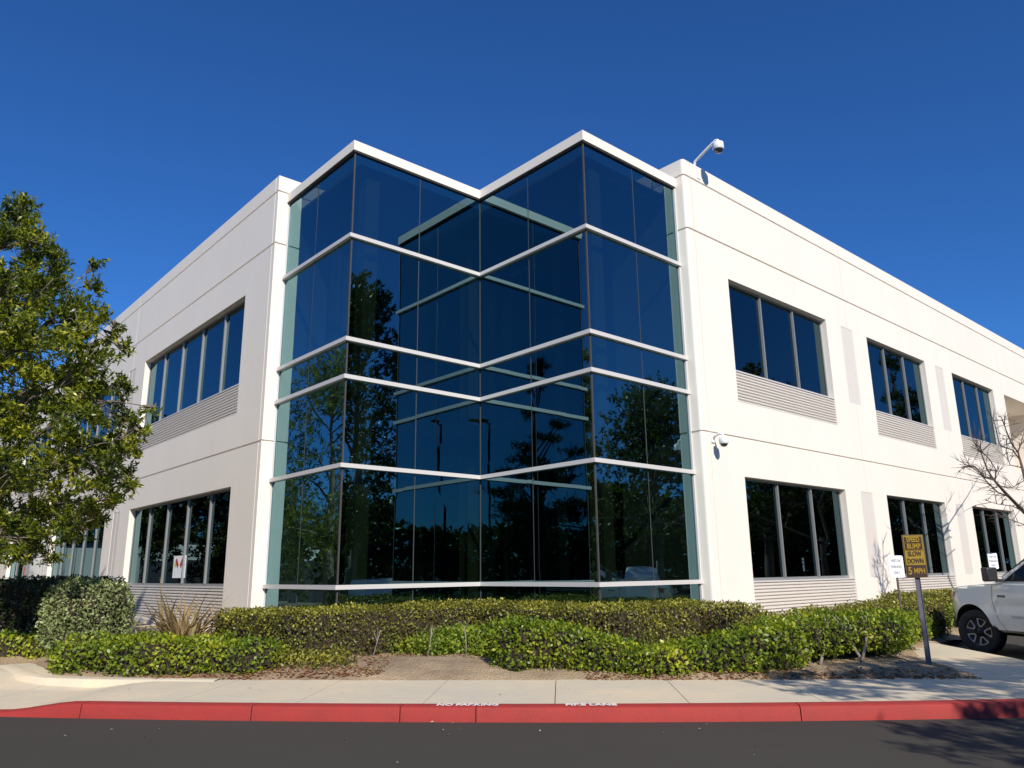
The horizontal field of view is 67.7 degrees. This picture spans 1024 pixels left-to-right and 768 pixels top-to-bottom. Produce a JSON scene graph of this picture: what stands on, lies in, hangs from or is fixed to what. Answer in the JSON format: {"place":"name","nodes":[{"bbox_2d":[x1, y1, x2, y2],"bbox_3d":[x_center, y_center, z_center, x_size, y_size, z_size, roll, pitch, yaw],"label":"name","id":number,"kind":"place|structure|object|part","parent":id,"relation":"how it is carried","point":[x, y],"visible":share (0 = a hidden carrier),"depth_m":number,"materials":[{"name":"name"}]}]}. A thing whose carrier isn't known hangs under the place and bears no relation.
{"place":"outdoors","nodes":[
{"label":"outdoors","id":0,"kind":"place"},
{"bbox_2d":[131,624,204,634],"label":"path","id":1,"kind":"structure","parent":0,"point":[146,629],"depth_m":18.71,"materials":[{"name":"concrete"}]},
{"bbox_2d":[0,621,975,680],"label":"planting bed","id":2,"kind":"object","parent":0,"point":[444,667],"visible":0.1,"depth_m":10.94,"materials":[{"name":"soil"}]},
{"bbox_2d":[0,628,47,658],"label":"hedge","id":3,"kind":"object","parent":2,"relation":"on","point":[12,643],"visible":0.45,"depth_m":13.55,"materials":[{"name":"green plant"}]},
{"bbox_2d":[23,559,43,578],"bbox_3d":[-19.994,8.331,31.728,0.470,2.050,1.400,11,-18,-40],"label":"electric cabinet","id":4,"kind":"object","parent":2,"relation":"on","point":[30,570],"visible":0.19,"depth_m":31.41,"materials":[{"name":"white metal"}]},
{"bbox_3d":[-20.156,8.298,31.589,0.018,1.750,1.240,11,-18,-40],"label":"door","id":5,"kind":"part","parent":4,"relation":"part of","materials":[{"name":"grey metal"}]},
{"bbox_2d":[0,573,131,635],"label":"dark hedge","id":6,"kind":"object","parent":2,"relation":"on","point":[20,599],"visible":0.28,"depth_m":15.01,"materials":[{"name":"green plant"}]},
{"bbox_2d":[0,189,162,569],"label":"leafy tree","id":7,"kind":"object","parent":2,"relation":"on","point":[67,335],"visible":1,"depth_m":13.06,"materials":[{"name":"green plant"}]},
{"bbox_2d":[32,575,136,656],"bbox_3d":[-7.736,4.248,13.787,1.963,1.580,1.260,-7,-15,23],"label":"variegated shrub","id":8,"kind":"object","parent":2,"relation":"on","point":[87,607],"visible":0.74,"depth_m":13.46,"materials":[{"name":"green plant"}]},
{"bbox_2d":[122,621,154,634],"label":"young shrub","id":9,"kind":"object","parent":2,"relation":"on","point":[130,629],"visible":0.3,"depth_m":13.01,"materials":[{"name":"green plant"}]},
{"bbox_2d":[44,628,288,676],"bbox_3d":[-5.414,4.230,11.938,4.164,0.754,1.453,-3,-14,10],"label":"hedge","id":10,"kind":"object","parent":2,"relation":"on","point":[140,653],"visible":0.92,"depth_m":11.45,"materials":[{"name":"green plant"}]},
{"bbox_2d":[126,581,231,639],"bbox_3d":[-6.112,4.368,14.502,2.452,1.373,2.374,-4,-14,12],"label":"flax plant","id":11,"kind":"object","parent":2,"relation":"on","point":[181,626],"visible":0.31,"depth_m":14.33,"materials":[{"name":"brown plant"}]},
{"bbox_2d":[267,643,358,669],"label":"dry shrub","id":12,"kind":"object","parent":2,"relation":"on","point":[323,657],"visible":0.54,"depth_m":11.42,"materials":[{"name":"green plant"}]},
{"bbox_2d":[372,620,469,656],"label":"bare saplings","id":13,"kind":"object","parent":2,"relation":"on","point":[430,639],"visible":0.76,"depth_m":12.36,"materials":[{"name":"brown plant"}]},
{"bbox_2d":[386,611,522,657],"bbox_3d":[-0.919,4.255,12.839,2.789,0.858,1.101,-5,-15,18],"label":"hedge","id":14,"kind":"object","parent":2,"relation":"on","point":[453,637],"visible":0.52,"depth_m":12.59,"materials":[{"name":"green plant"}]},
{"bbox_2d":[210,597,767,660],"bbox_3d":[-0.756,4.400,13.738,10.522,1.072,3.819,-2,-14,4],"label":"clipped hedge","id":15,"kind":"object","parent":2,"relation":"on","point":[316,628],"visible":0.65,"depth_m":12.92,"materials":[{"name":"green plant"}]},
{"bbox_2d":[0,130,1023,631],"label":"office building","id":16,"kind":"structure","parent":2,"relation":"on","point":[360,372],"depth_m":17.17,"materials":[{"name":"paint"}]},
{"bbox_2d":[9,542,35,578],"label":"window","id":17,"kind":"structure","parent":16,"relation":"in","point":[15,569],"depth_m":36.50,"materials":[{"name":"glass"}]},
{"bbox_2d":[16,427,52,500],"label":"window","id":18,"kind":"structure","parent":16,"relation":"in","point":[19,494],"depth_m":36.75,"materials":[{"name":"glass"}]},
{"bbox_2d":[51,518,104,577],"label":"window","id":19,"kind":"structure","parent":16,"relation":"in","point":[85,557],"depth_m":27.74,"materials":[{"name":"glass"}]},
{"bbox_2d":[61,386,118,481],"bbox_3d":[-16.186,1.995,29.322,0.216,3.014,7.900,11,-18,-40],"label":"window","id":20,"kind":"structure","parent":16,"relation":"in","point":[98,430],"depth_m":28.69,"materials":[{"name":"glass"}]},
{"bbox_2d":[126,488,230,623],"bbox_3d":[-9.100,4.660,20.462,0.216,3.099,7.950,11,-18,-40],"label":"window","id":21,"kind":"structure","parent":16,"relation":"in","point":[196,527],"depth_m":20.05,"materials":[{"name":"glass"}]},
{"bbox_2d":[172,555,186,577],"bbox_3d":[-8.766,4.814,20.121,0.016,0.570,0.930,11,-18,-40],"label":"hazard placard","id":22,"kind":"object","parent":16,"relation":"attached to","point":[177,566],"visible":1,"depth_m":20.16,"materials":[{"name":"white plastic"}]},
{"bbox_2d":[137,301,244,450],"bbox_3d":[-9.156,0.012,21.605,0.216,3.014,7.950,11,-18,-40],"label":"window","id":23,"kind":"structure","parent":16,"relation":"in","point":[195,383],"depth_m":21.13,"materials":[{"name":"glass"}]},
{"bbox_2d":[656,139,723,179],"bbox_3d":[4.242,-5.259,18.302,1.708,0.905,0.448,-7,-15,25],"label":"dome camera","id":24,"kind":"object","parent":16,"relation":"attached to","point":[717,145],"visible":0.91,"depth_m":17.99,"materials":[{"name":"white plastic"}]},
{"bbox_2d":[711,432,728,446],"bbox_3d":[4.481,1.204,16.458,0.206,0.333,0.382,11,-18,-40],"label":"wall dome camera","id":25,"kind":"object","parent":16,"relation":"attached to","point":[723,441],"depth_m":16.34,"materials":[{"name":"white plastic"}]},
{"bbox_2d":[728,283,836,424],"bbox_3d":[6.926,-0.679,19.588,4.820,3.014,0.216,11,-18,-40],"label":"window","id":26,"kind":"structure","parent":16,"relation":"in","point":[779,353],"depth_m":19.53,"materials":[{"name":"glass"}]},
{"bbox_2d":[745,478,857,613],"bbox_3d":[6.983,3.970,18.445,4.820,3.099,0.216,11,-18,-40],"label":"window","id":27,"kind":"structure","parent":16,"relation":"in","point":[799,555],"depth_m":18.39,"materials":[{"name":"glass"}]},
{"bbox_2d":[867,341,936,448],"bbox_3d":[12.261,0.385,24.174,4.350,3.014,0.216,11,-18,-40],"label":"window","id":28,"kind":"structure","parent":16,"relation":"in","point":[901,414],"depth_m":24.21,"materials":[{"name":"glass"}]},
{"bbox_2d":[887,496,956,593],"bbox_3d":[12.317,5.033,23.031,4.350,3.099,0.216,11,-18,-40],"label":"window","id":29,"kind":"structure","parent":16,"relation":"in","point":[907,516],"depth_m":23.44,"materials":[{"name":"glass"}]},
{"bbox_2d":[952,376,1004,464],"bbox_3d":[17.326,1.395,28.529,4.300,3.014,0.216,11,-18,-40],"label":"window","id":30,"kind":"structure","parent":16,"relation":"in","point":[972,400],"depth_m":28.68,"materials":[{"name":"glass"}]},
{"bbox_2d":[972,507,1016,582],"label":"window","id":31,"kind":"structure","parent":16,"relation":"in","point":[996,537],"depth_m":27.70,"materials":[{"name":"glass"}]},
{"bbox_2d":[130,650,981,679],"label":"fallen leaves","id":32,"kind":"object","parent":2,"relation":"on","point":[917,676],"visible":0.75,"depth_m":10.66,"materials":[{"name":"brown plant"}]},
{"bbox_2d":[485,614,811,676],"bbox_3d":[1.966,3.871,11.210,4.693,0.932,1.535,-3,-14,11],"label":"hedge","id":33,"kind":"object","parent":2,"relation":"on","point":[520,645],"visible":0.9,"depth_m":10.87,"materials":[{"name":"green plant"}]},
{"bbox_2d":[729,594,951,637],"bbox_3d":[6.538,4.611,14.661,7.498,0.957,1.458,11,-18,-40],"label":"clipped hedge","id":34,"kind":"object","parent":2,"relation":"on","point":[935,609],"visible":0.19,"depth_m":15.53,"materials":[{"name":"green plant"}]},
{"bbox_2d":[748,606,932,664],"bbox_3d":[5.708,4.040,12.521,4.861,0.807,1.954,11,-18,-40],"label":"hedge","id":35,"kind":"object","parent":2,"relation":"on","point":[829,633],"visible":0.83,"depth_m":11.50,"materials":[{"name":"green plant"}]},
{"bbox_2d":[887,556,904,606],"bbox_3d":[7.708,4.293,15.171,0.330,1.730,0.030,1,-14,-8],"label":"parking sign","id":36,"kind":"object","parent":2,"relation":"on","point":[896,567],"visible":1,"depth_m":15.30,"materials":[{"name":"white metal"}]},
{"bbox_2d":[876,588,953,607],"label":"clipped hedge","id":37,"kind":"object","parent":2,"relation":"on","point":[945,595],"visible":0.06,"depth_m":18.38,"materials":[{"name":"green plant"}]},
{"bbox_2d":[901,535,931,664],"bbox_3d":[5.999,3.209,11.209,0.288,1.959,0.076,-6,-15,20],"label":"speed bump sign","id":38,"kind":"object","parent":2,"relation":"on","point":[915,558],"visible":1,"depth_m":11.30,"materials":[{"name":"yellow metal"}]},
{"bbox_2d":[928,603,954,637],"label":"hedge","id":39,"kind":"object","parent":2,"relation":"on","point":[951,616],"visible":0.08,"depth_m":17.66,"materials":[{"name":"green plant"}]},
{"bbox_2d":[951,408,1023,527],"bbox_3d":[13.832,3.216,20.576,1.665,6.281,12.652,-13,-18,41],"label":"bare tree","id":40,"kind":"object","parent":2,"relation":"on","point":[1019,507],"visible":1,"depth_m":18.43,"materials":[{"name":"brown plant"}]},
{"bbox_2d":[987,553,998,568],"bbox_3d":[12.446,5.272,19.594,0.250,1.830,0.030,0,-14,-3],"label":"parking sign","id":41,"kind":"object","parent":2,"relation":"on","point":[992,560],"visible":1,"depth_m":19.75,"materials":[{"name":"white metal"}]},
{"bbox_2d":[0,635,1023,767],"bbox_3d":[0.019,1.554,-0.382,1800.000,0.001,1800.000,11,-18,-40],"label":"road","id":42,"kind":"structure","parent":0,"point":[30,742],"depth_m":7.32,"materials":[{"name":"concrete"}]},
{"bbox_2d":[0,698,1023,722],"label":"kerb","id":43,"kind":"structure","parent":42,"relation":"on","point":[696,712],"depth_m":8.42,"materials":[{"name":"red paint"}]},
{"bbox_2d":[952,559,1023,653],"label":"pickup truck","id":44,"kind":"object","parent":42,"relation":"on","point":[988,617],"visible":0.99,"depth_m":14.29,"materials":[{"name":"white paint"}]},
{"bbox_2d":[0,643,1023,708],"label":"pavement","id":45,"kind":"structure","parent":0,"point":[1002,677],"depth_m":9.66,"materials":[{"name":"concrete"}]},
{"bbox_2d":[0,664,219,687],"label":"bed edging","id":46,"kind":"object","parent":45,"relation":"on","point":[21,673],"visible":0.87,"depth_m":11.13,"materials":[{"name":"concrete"}]},
{"bbox_2d":[0,0,1023,399],"label":"sky","id":47,"kind":"structure","parent":0,"point":[891,131],"materials":[{"name":"blue"}]}
]}

